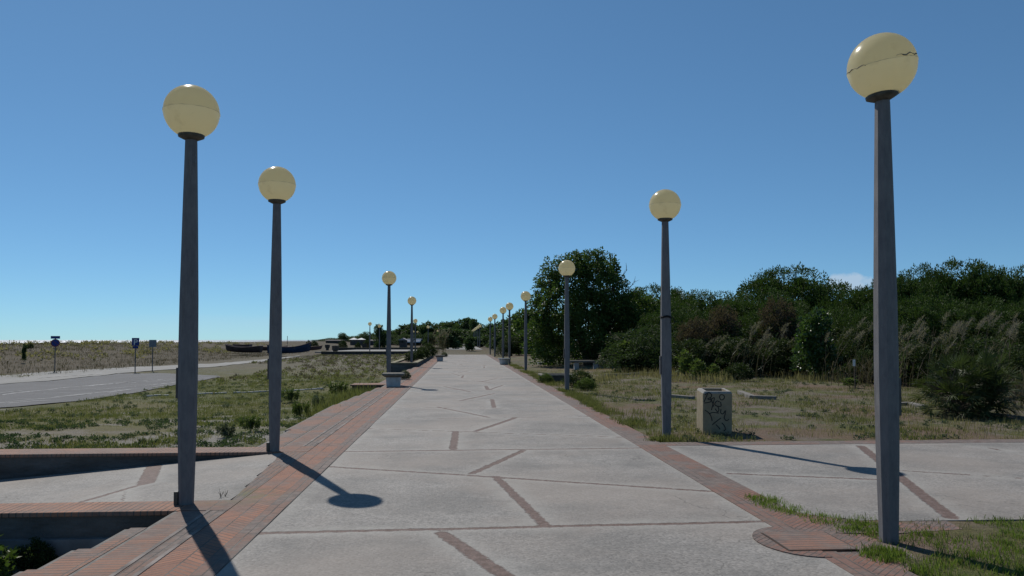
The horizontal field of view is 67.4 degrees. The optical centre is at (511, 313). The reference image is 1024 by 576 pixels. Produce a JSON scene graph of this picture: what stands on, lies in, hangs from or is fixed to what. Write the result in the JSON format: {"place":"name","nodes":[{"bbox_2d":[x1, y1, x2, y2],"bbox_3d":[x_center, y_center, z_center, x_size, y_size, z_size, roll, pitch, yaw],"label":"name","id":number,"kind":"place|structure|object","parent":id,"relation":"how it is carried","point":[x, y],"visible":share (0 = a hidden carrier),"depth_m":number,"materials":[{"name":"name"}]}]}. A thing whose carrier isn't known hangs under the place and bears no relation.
{"place":"outdoors","nodes":[
{"label":"outdoors","id":0,"kind":"place"},
{"bbox_2d":[0,453,281,502],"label":"side path","id":1,"kind":"structure","parent":0,"point":[234,476],"depth_m":9.32,"materials":[{"name":"concrete"}]},
{"bbox_2d":[0,355,299,383],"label":"road","id":2,"kind":"structure","parent":0,"point":[48,376],"depth_m":45.57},
{"bbox_2d":[0,340,310,343],"bbox_3d":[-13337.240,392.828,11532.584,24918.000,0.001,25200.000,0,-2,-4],"label":"sea","id":3,"kind":"structure","parent":0,"point":[41,341],"depth_m":4194.82,"materials":[{"name":"blue liquid"}]},
{"bbox_2d":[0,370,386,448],"bbox_3d":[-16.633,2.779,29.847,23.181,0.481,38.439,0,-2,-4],"label":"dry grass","id":4,"kind":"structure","parent":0,"point":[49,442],"depth_m":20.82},
{"bbox_2d":[12,356,437,575],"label":"brick paving","id":5,"kind":"structure","parent":0,"point":[205,537],"depth_m":6.96,"materials":[{"name":"brick"}]},
{"bbox_2d":[162,84,219,504],"bbox_3d":[-3.172,-0.079,7.542,0.533,4.367,0.533,0,-2,-4],"label":"street lamp","id":6,"kind":"object","parent":5,"relation":"on","point":[191,114],"visible":1,"depth_m":7.47,"materials":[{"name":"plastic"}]},
{"bbox_2d":[258,166,295,451],"bbox_3d":[-3.414,0.041,11.102,0.533,4.367,0.533,0,-2,-4],"label":"street lamp","id":7,"kind":"object","parent":5,"relation":"on","point":[277,186],"visible":0.98,"depth_m":11.02,"materials":[{"name":"metal"}]},
{"bbox_2d":[382,271,395,372],"bbox_3d":[-4.491,0.612,28.008,0.533,4.367,0.533,0,-2,-7],"label":"street lamp","id":8,"kind":"object","parent":5,"relation":"on","point":[388,278],"visible":0.99,"depth_m":27.93,"materials":[{"name":"metal"}]},
{"bbox_2d":[382,372,404,386],"bbox_3d":[-4.062,2.257,26.327,0.740,0.465,0.740,0,-2,-6],"label":"stone stool","id":9,"kind":"object","parent":5,"relation":"on","point":[393,379],"visible":1,"depth_m":26.08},
{"bbox_2d":[0,341,1023,575],"bbox_3d":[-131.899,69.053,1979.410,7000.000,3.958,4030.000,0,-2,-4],"label":"ground","id":10,"kind":"structure","parent":0,"point":[761,432],"depth_m":20.18,"materials":[{"name":"plant"}]},
{"bbox_2d":[0,535,20,575],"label":"weed","id":11,"kind":"object","parent":10,"relation":"on","point":[6,566],"visible":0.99,"depth_m":6.71,"materials":[{"name":"green plant"}]},
{"bbox_2d":[12,536,57,572],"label":"weed","id":12,"kind":"object","parent":10,"relation":"on","point":[31,562],"visible":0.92,"depth_m":6.92,"materials":[{"name":"green plant"}]},
{"bbox_2d":[0,501,186,566],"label":"wall","id":13,"kind":"structure","parent":10,"relation":"on","point":[63,528],"depth_m":7.14,"materials":[{"name":"concrete"}]},
{"bbox_2d":[0,373,219,406],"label":"parking lot","id":14,"kind":"structure","parent":10,"relation":"on","point":[140,383],"depth_m":31.50,"materials":[{"name":"asphalt"}]},
{"bbox_2d":[0,340,266,360],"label":"dune scrub","id":15,"kind":"object","parent":10,"relation":"on","point":[86,342],"visible":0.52,"depth_m":91.15,"materials":[{"name":"green plant"}]},
{"bbox_2d":[0,447,282,479],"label":"wall","id":16,"kind":"structure","parent":10,"relation":"on","point":[17,463],"depth_m":10.81,"materials":[{"name":"concrete"}]},
{"bbox_2d":[0,342,307,376],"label":"dry grass","id":17,"kind":"structure","parent":10,"relation":"on","point":[130,362],"depth_m":72.41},
{"bbox_2d":[0,415,309,448],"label":"herbs","id":18,"kind":"object","parent":10,"relation":"on","point":[222,443],"visible":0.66,"depth_m":13.62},
{"bbox_2d":[0,374,379,448],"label":"meadow grass","id":19,"kind":"structure","parent":10,"relation":"on","point":[107,416],"depth_m":20.71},
{"bbox_2d":[2,377,377,417],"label":"herbs","id":20,"kind":"object","parent":10,"relation":"on","point":[144,398],"visible":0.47,"depth_m":24.09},
{"bbox_2d":[215,421,235,436],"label":"weed","id":21,"kind":"object","parent":10,"relation":"on","point":[224,430],"visible":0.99,"depth_m":13.21,"materials":[{"name":"green plant"}]},
{"bbox_2d":[225,344,262,352],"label":"rowing boat","id":22,"kind":"object","parent":10,"relation":"on","point":[251,349],"visible":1,"depth_m":93.32,"materials":[{"name":"brown paint"}]},
{"bbox_2d":[238,415,261,430],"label":"weed","id":23,"kind":"object","parent":10,"relation":"on","point":[251,423],"visible":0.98,"depth_m":14.12,"materials":[{"name":"green plant"}]},
{"bbox_2d":[267,342,310,352],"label":"rowing boat","id":24,"kind":"object","parent":10,"relation":"on","point":[306,347],"visible":0.69,"depth_m":90.94,"materials":[{"name":"blue paint"}]},
{"bbox_2d":[198,352,414,385],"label":"herbs","id":25,"kind":"object","parent":10,"relation":"on","point":[302,368],"visible":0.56,"depth_m":48.46,"materials":[{"name":"green plant"}]},
{"bbox_2d":[217,353,404,380],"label":"herbs","id":26,"kind":"object","parent":10,"relation":"on","point":[310,358],"visible":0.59,"depth_m":58.88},
{"bbox_2d":[297,384,376,417],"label":"meadow grass","id":27,"kind":"structure","parent":10,"relation":"on","point":[337,398],"depth_m":22.19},
{"bbox_2d":[321,351,408,354],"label":"wall","id":28,"kind":"structure","parent":10,"relation":"on","point":[359,352],"depth_m":102.75,"materials":[{"name":"concrete"}]},
{"bbox_2d":[373,324,386,346],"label":"spindly tree","id":29,"kind":"object","parent":10,"relation":"on","point":[383,335],"visible":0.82,"depth_m":147.94,"materials":[{"name":"green plant"}]},
{"bbox_2d":[338,347,440,350],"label":"wall","id":30,"kind":"structure","parent":10,"relation":"on","point":[372,348],"depth_m":126.65,"materials":[{"name":"concrete"}]},
{"bbox_2d":[391,356,432,372],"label":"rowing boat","id":31,"kind":"object","parent":10,"relation":"on","point":[399,366],"visible":0.47,"depth_m":45.21,"materials":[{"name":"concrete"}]},
{"bbox_2d":[408,296,415,361],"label":"street lamp","id":32,"kind":"object","parent":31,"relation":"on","point":[411,301],"visible":0.98,"depth_m":46.20,"materials":[{"name":"metal"}]},
{"bbox_2d":[434,326,463,348],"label":"dark tree","id":33,"kind":"object","parent":10,"relation":"on","point":[452,337],"visible":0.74,"depth_m":110.72,"materials":[{"name":"green plant"}]},
{"bbox_2d":[492,336,527,355],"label":"shrub","id":34,"kind":"object","parent":10,"relation":"on","point":[515,343],"visible":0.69,"depth_m":75.89,"materials":[{"name":"green plant"}]},
{"bbox_2d":[511,308,539,353],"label":"dark tree","id":35,"kind":"object","parent":10,"relation":"on","point":[519,323],"visible":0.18,"depth_m":83.54,"materials":[{"name":"green plant"}]},
{"bbox_2d":[521,291,530,370],"bbox_3d":[0.709,1.004,39.623,0.533,4.367,0.533,0,-2,-6],"label":"street lamp","id":36,"kind":"object","parent":10,"relation":"on","point":[525,296],"visible":0.98,"depth_m":39.54,"materials":[{"name":"metal"}]},
{"bbox_2d":[558,260,574,389],"bbox_3d":[1.728,0.482,24.165,0.533,4.367,0.533,0,-2,-4],"label":"street lamp","id":37,"kind":"object","parent":10,"relation":"on","point":[566,268],"visible":0.99,"depth_m":24.09,"materials":[{"name":"metal"}]},
{"bbox_2d":[561,369,596,387],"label":"shrub","id":38,"kind":"object","parent":10,"relation":"on","point":[573,378],"visible":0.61,"depth_m":26.48,"materials":[{"name":"green plant"}]},
{"bbox_2d":[573,377,596,390],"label":"shrub","id":39,"kind":"object","parent":10,"relation":"on","point":[591,384],"visible":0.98,"depth_m":24.69,"materials":[{"name":"green plant"}]},
{"bbox_2d":[521,246,660,365],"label":"broadleaf tree","id":40,"kind":"object","parent":10,"relation":"on","point":[614,304],"visible":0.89,"depth_m":45.26,"materials":[{"name":"green plant"}]},
{"bbox_2d":[508,362,682,441],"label":"grass","id":41,"kind":"structure","parent":10,"relation":"on","point":[596,405],"depth_m":17.57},
{"bbox_2d":[594,328,672,373],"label":"shrub","id":42,"kind":"object","parent":10,"relation":"on","point":[635,364],"visible":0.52,"depth_m":35.86,"materials":[{"name":"green plant"}]},
{"bbox_2d":[615,282,703,334],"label":"pine tree","id":43,"kind":"object","parent":10,"relation":"on","point":[672,290],"visible":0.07,"depth_m":49.59,"materials":[{"name":"green plant"}]},
{"bbox_2d":[649,189,680,435],"bbox_3d":[2.562,0.098,12.792,0.533,4.367,0.533,0,-2,-4],"label":"street lamp","id":44,"kind":"object","parent":10,"relation":"on","point":[664,206],"visible":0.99,"depth_m":12.71,"materials":[{"name":"metal"}]},
{"bbox_2d":[627,322,711,373],"bbox_3d":[7.765,1.761,34.603,4.111,2.815,3.933,1,-2,-26],"label":"shrub","id":45,"kind":"object","parent":10,"relation":"on","point":[656,348],"visible":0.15,"depth_m":34.46,"materials":[{"name":"green plant"}]},
{"bbox_2d":[636,302,711,337],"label":"pine tree","id":46,"kind":"object","parent":10,"relation":"on","point":[676,316],"visible":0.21,"depth_m":40.14,"materials":[{"name":"green plant"}]},
{"bbox_2d":[675,347,695,373],"bbox_3d":[6.672,2.049,29.433,0.888,1.637,1.306,0,-2,8],"label":"sapling","id":47,"kind":"object","parent":10,"relation":"on","point":[683,364],"visible":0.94,"depth_m":29.40,"materials":[{"name":"green plant"}]},
{"bbox_2d":[645,289,735,331],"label":"pine tree","id":48,"kind":"object","parent":10,"relation":"on","point":[701,304],"visible":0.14,"depth_m":45.59,"materials":[{"name":"green plant"}]},
{"bbox_2d":[675,316,720,370],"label":"shrub","id":49,"kind":"object","parent":10,"relation":"on","point":[694,331],"visible":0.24,"depth_m":33.23,"materials":[{"name":"green plant"}]},
{"bbox_2d":[689,358,708,379],"bbox_3d":[6.917,2.152,28.446,0.772,1.201,1.135,0,-2,8],"label":"sapling","id":50,"kind":"object","parent":10,"relation":"on","point":[696,369],"visible":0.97,"depth_m":28.42,"materials":[{"name":"green plant"}]},
{"bbox_2d":[671,336,754,375],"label":"shrub","id":51,"kind":"object","parent":10,"relation":"on","point":[694,343],"visible":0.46,"depth_m":31.91,"materials":[{"name":"green plant"}]},
{"bbox_2d":[697,388,731,434],"bbox_3d":[3.562,1.774,13.544,0.500,0.880,0.543,0,2,2],"label":"litter bin","id":52,"kind":"object","parent":10,"relation":"on","point":[714,409],"visible":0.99,"depth_m":13.28,"materials":[{"name":"concrete"}]},
{"bbox_2d":[697,303,742,349],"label":"shrub","id":53,"kind":"object","parent":10,"relation":"on","point":[723,318],"visible":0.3,"depth_m":35.33,"materials":[{"name":"green plant"}]},
{"bbox_2d":[699,323,751,348],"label":"shrub","id":54,"kind":"object","parent":10,"relation":"on","point":[733,328],"visible":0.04,"depth_m":34.91,"materials":[{"name":"green plant"}]},
{"bbox_2d":[721,362,755,380],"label":"shrub","id":55,"kind":"object","parent":10,"relation":"on","point":[741,374],"visible":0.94,"depth_m":28.04,"materials":[{"name":"green plant"}]},
{"bbox_2d":[705,335,785,376],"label":"shrub","id":56,"kind":"object","parent":10,"relation":"on","point":[727,354],"visible":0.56,"depth_m":31.11,"materials":[{"name":"green plant"}]},
{"bbox_2d":[715,322,792,375],"bbox_3d":[9.428,1.417,30.136,4.170,2.273,1.584,0,-2,-4],"label":"reed clump","id":57,"kind":"object","parent":10,"relation":"on","point":[764,338],"visible":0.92,"depth_m":29.96,"materials":[{"name":"beige plant"}]},
{"bbox_2d":[742,321,779,349],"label":"shrub","id":58,"kind":"object","parent":10,"relation":"on","point":[748,326],"visible":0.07,"depth_m":35.48,"materials":[{"name":"green plant"}]},
{"bbox_2d":[714,286,809,323],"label":"pine tree","id":59,"kind":"object","parent":10,"relation":"on","point":[745,308],"visible":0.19,"depth_m":40.13,"materials":[{"name":"green plant"}]},
{"bbox_2d":[734,320,799,375],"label":"reed clump","id":60,"kind":"object","parent":10,"relation":"on","point":[754,331],"visible":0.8,"depth_m":30.66,"materials":[{"name":"beige plant"}]},
{"bbox_2d":[740,336,807,376],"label":"shrub","id":61,"kind":"object","parent":10,"relation":"on","point":[787,352],"visible":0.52,"depth_m":30.92,"materials":[{"name":"green plant"}]},
{"bbox_2d":[751,295,800,350],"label":"shrub","id":62,"kind":"object","parent":10,"relation":"on","point":[781,314],"visible":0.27,"depth_m":35.32,"materials":[{"name":"green plant"}]},
{"bbox_2d":[533,368,1023,441],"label":"dry grass","id":63,"kind":"structure","parent":10,"relation":"on","point":[830,430],"depth_m":15.82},
{"bbox_2d":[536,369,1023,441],"bbox_3d":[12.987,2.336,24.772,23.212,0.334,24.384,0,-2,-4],"label":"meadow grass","id":64,"kind":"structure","parent":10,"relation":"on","point":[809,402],"depth_m":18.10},
{"bbox_2d":[761,317,805,370],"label":"shrub","id":65,"kind":"object","parent":10,"relation":"on","point":[796,323],"visible":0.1,"depth_m":34.94,"materials":[{"name":"green plant"}]},
{"bbox_2d":[730,261,854,312],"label":"pine tree","id":66,"kind":"object","parent":10,"relation":"on","point":[798,287],"visible":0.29,"depth_m":43.92,"materials":[{"name":"green plant"}]},
{"bbox_2d":[574,375,1023,441],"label":"herbs","id":67,"kind":"object","parent":10,"relation":"on","point":[720,435],"visible":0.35,"depth_m":15.85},
{"bbox_2d":[789,306,840,378],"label":"tall shrub","id":68,"kind":"object","parent":10,"relation":"on","point":[810,349],"visible":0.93,"depth_m":28.89,"materials":[{"name":"green plant"}]},
{"bbox_2d":[790,324,849,371],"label":"shrub","id":69,"kind":"object","parent":10,"relation":"on","point":[835,330],"visible":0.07,"depth_m":32.23,"materials":[{"name":"green plant"}]},
{"bbox_2d":[791,306,869,331],"bbox_3d":[15.489,1.268,37.188,4.741,3.314,4.927,2,-3,-41],"label":"pine tree","id":70,"kind":"object","parent":10,"relation":"on","point":[836,318],"visible":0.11,"depth_m":36.16,"materials":[{"name":"green plant"}]},
{"bbox_2d":[801,285,860,316],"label":"pine tree","id":71,"kind":"object","parent":10,"relation":"on","point":[827,295],"visible":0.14,"depth_m":41.66,"materials":[{"name":"green plant"}]},
{"bbox_2d":[808,289,872,316],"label":"pine tree","id":72,"kind":"object","parent":10,"relation":"on","point":[842,305],"visible":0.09,"depth_m":40.15,"materials":[{"name":"green plant"}]},
{"bbox_2d":[817,317,873,381],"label":"reed clump","id":73,"kind":"object","parent":10,"relation":"on","point":[859,336],"visible":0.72,"depth_m":27.74,"materials":[{"name":"beige plant"}]},
{"bbox_2d":[822,340,870,377],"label":"shrub","id":74,"kind":"object","parent":10,"relation":"on","point":[841,351],"visible":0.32,"depth_m":29.43,"materials":[{"name":"green plant"}]},
{"bbox_2d":[833,348,873,382],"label":"shrub","id":75,"kind":"object","parent":10,"relation":"on","point":[867,353],"visible":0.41,"depth_m":26.78,"materials":[{"name":"green plant"}]},
{"bbox_2d":[833,320,873,355],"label":"shrub","id":76,"kind":"object","parent":10,"relation":"on","point":[841,338],"visible":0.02,"depth_m":30.74,"materials":[{"name":"green plant"}]},
{"bbox_2d":[828,355,916,386],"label":"grass clump","id":77,"kind":"object","parent":10,"relation":"on","point":[861,376],"visible":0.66,"depth_m":25.67,"materials":[{"name":"green plant"}]},
{"bbox_2d":[833,303,914,332],"bbox_3d":[16.838,1.125,35.215,3.624,3.499,4.212,1,-2,-26],"label":"pine tree","id":78,"kind":"object","parent":10,"relation":"on","point":[861,314],"visible":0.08,"depth_m":34.81,"materials":[{"name":"green plant"}]},
{"bbox_2d":[844,320,912,379],"bbox_3d":[14.160,1.477,29.203,3.210,2.628,3.377,-2,-3,44],"label":"shrub","id":79,"kind":"object","parent":10,"relation":"on","point":[860,328],"visible":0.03,"depth_m":29.20,"materials":[{"name":"green plant"}]},
{"bbox_2d":[847,273,940,314],"bbox_3d":[19.522,0.429,39.358,4.367,5.363,4.539,-1,-2,15],"label":"pine tree","id":80,"kind":"object","parent":10,"relation":"on","point":[868,293],"visible":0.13,"depth_m":39.28,"materials":[{"name":"green plant"}]},
{"bbox_2d":[870,340,933,384],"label":"shrub","id":81,"kind":"object","parent":10,"relation":"on","point":[905,369],"visible":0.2,"depth_m":25.73,"materials":[{"name":"green plant"}]},
{"bbox_2d":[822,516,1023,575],"bbox_3d":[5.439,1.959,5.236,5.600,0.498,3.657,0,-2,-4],"label":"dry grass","id":82,"kind":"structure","parent":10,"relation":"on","point":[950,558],"depth_m":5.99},
{"bbox_2d":[826,514,1023,575],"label":"grass","id":83,"kind":"structure","parent":10,"relation":"on","point":[922,570],"depth_m":5.78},
{"bbox_2d":[898,326,959,386],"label":"reed clump","id":84,"kind":"object","parent":10,"relation":"on","point":[906,338],"visible":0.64,"depth_m":25.13,"materials":[{"name":"beige plant"}]},
{"bbox_2d":[897,262,964,307],"bbox_3d":[20.491,0.220,38.485,4.303,5.794,5.000,-1,-2,30],"label":"pine tree","id":85,"kind":"object","parent":10,"relation":"on","point":[937,287],"visible":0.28,"depth_m":37.57,"materials":[{"name":"green plant"}]},
{"bbox_2d":[898,320,969,381],"bbox_3d":[14.782,1.542,27.526,2.856,2.679,2.692,1,-2,-37],"label":"shrub","id":86,"kind":"object","parent":10,"relation":"on","point":[925,337],"visible":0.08,"depth_m":27.79,"materials":[{"name":"green plant"}]},
{"bbox_2d":[899,342,982,386],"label":"shrub","id":87,"kind":"object","parent":10,"relation":"on","point":[926,353],"visible":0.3,"depth_m":24.93,"materials":[{"name":"green plant"}]},
{"bbox_2d":[898,315,988,387],"bbox_3d":[13.863,1.218,24.736,2.337,2.441,2.122,-2,-3,42],"label":"reed clump","id":88,"kind":"object","parent":10,"relation":"on","point":[920,328],"visible":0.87,"depth_m":24.88,"materials":[{"name":"beige plant"}]},
{"bbox_2d":[897,292,991,344],"bbox_3d":[18.651,0.943,34.083,4.172,3.830,4.327,0,-2,-10],"label":"pine tree","id":89,"kind":"object","parent":10,"relation":"on","point":[916,311],"visible":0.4,"depth_m":33.40,"materials":[{"name":"green plant"}]},
{"bbox_2d":[916,311,986,386],"bbox_3d":[14.067,1.174,24.611,3.502,2.540,1.539,1,-2,-24],"label":"reed clump","id":90,"kind":"object","parent":10,"relation":"on","point":[964,329],"visible":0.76,"depth_m":24.31,"materials":[{"name":"beige plant"}]},
{"bbox_2d":[904,345,1023,419],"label":"shrub","id":91,"kind":"object","parent":10,"relation":"on","point":[961,393],"visible":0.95,"depth_m":16.11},
{"bbox_2d":[908,257,1019,320],"bbox_3d":[22.724,0.115,38.861,5.514,6.086,5.315,2,-3,-44],"label":"pine tree","id":92,"kind":"object","parent":10,"relation":"on","point":[969,277],"visible":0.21,"depth_m":37.30,"materials":[{"name":"green plant"}]},
{"bbox_2d":[936,318,1002,379],"bbox_3d":[16.747,1.455,28.091,3.268,2.620,3.437,0,-2,6],"label":"shrub","id":93,"kind":"object","parent":10,"relation":"on","point":[973,330],"visible":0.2,"depth_m":27.73,"materials":[{"name":"green plant"}]},
{"bbox_2d":[929,312,1018,376],"bbox_3d":[14.866,1.164,24.097,3.759,2.507,1.969,-1,-2,15],"label":"reed clump","id":94,"kind":"object","parent":10,"relation":"on","point":[1000,327],"visible":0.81,"depth_m":23.94,"materials":[{"name":"beige plant"}]},
{"bbox_2d":[932,295,1023,336],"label":"pine tree","id":95,"kind":"object","parent":10,"relation":"on","point":[1000,308],"visible":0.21,"depth_m":33.23,"materials":[{"name":"green plant"}]},
{"bbox_2d":[947,264,1023,313],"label":"pine tree","id":96,"kind":"object","parent":10,"relation":"on","point":[1006,284],"visible":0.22,"depth_m":36.50,"materials":[{"name":"green plant"}]},
{"bbox_2d":[954,333,1020,387],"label":"shrub","id":97,"kind":"object","parent":10,"relation":"on","point":[977,343],"visible":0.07,"depth_m":24.36,"materials":[{"name":"green plant"}]},
{"bbox_2d":[966,310,1022,375],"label":"reed clump","id":98,"kind":"object","parent":10,"relation":"on","point":[990,316],"visible":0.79,"depth_m":23.55,"materials":[{"name":"beige plant"}]},
{"bbox_2d":[973,321,1023,351],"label":"shrub","id":99,"kind":"object","parent":10,"relation":"on","point":[1020,329],"visible":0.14,"depth_m":25.65,"materials":[{"name":"green plant"}]},
{"bbox_2d":[993,263,1023,307],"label":"pine tree","id":100,"kind":"object","parent":10,"relation":"on","point":[1020,277],"visible":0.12,"depth_m":36.45,"materials":[{"name":"green plant"}]},
{"bbox_2d":[997,342,1023,394],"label":"shrub","id":101,"kind":"object","parent":10,"relation":"on","point":[1017,356],"visible":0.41,"depth_m":21.92,"materials":[{"name":"green plant"}]},
{"bbox_2d":[997,366,1023,409],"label":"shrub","id":102,"kind":"object","parent":10,"relation":"on","point":[1020,392],"visible":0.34,"depth_m":17.95,"materials":[{"name":"green plant"}]},
{"bbox_2d":[0,0,1023,339],"label":"sky","id":103,"kind":"structure","parent":0,"point":[451,148],"materials":[{"name":"blue"}]},
{"bbox_2d":[215,355,853,575],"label":"path","id":104,"kind":"structure","parent":0,"point":[467,465],"depth_m":7.38,"materials":[{"name":"concrete"}]},
{"bbox_2d":[578,366,872,384],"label":"dry grass","id":105,"kind":"structure","parent":0,"point":[724,380],"depth_m":28.94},
{"bbox_2d":[487,355,1023,575],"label":"brick paving","id":106,"kind":"structure","parent":0,"point":[854,563],"depth_m":8.11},
{"bbox_2d":[752,526,858,557],"bbox_3d":[2.274,1.898,6.084,0.674,0.216,0.920,0,-2,-4],"label":"inspection cover","id":107,"kind":"object","parent":106,"relation":"on","point":[805,544],"visible":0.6,"depth_m":6.01,"materials":[{"name":"brick"}]},
{"bbox_2d":[744,492,904,536],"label":"grass","id":108,"kind":"structure","parent":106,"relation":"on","point":[761,502],"depth_m":6.92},
{"bbox_2d":[847,32,918,544],"bbox_3d":[3.005,-0.090,6.178,0.538,4.367,0.538,0,-2,-4],"label":"street lamp","id":109,"kind":"object","parent":106,"relation":"on","point":[881,70],"visible":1,"depth_m":6.11,"materials":[{"name":"metal"}]},
{"bbox_2d":[668,443,1023,520],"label":"side path","id":110,"kind":"structure","parent":0,"point":[954,481],"depth_m":8.99,"materials":[{"name":"concrete"}]},
{"bbox_2d":[847,540,917,564],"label":"grass","id":111,"kind":"structure","parent":0,"point":[894,555],"depth_m":5.66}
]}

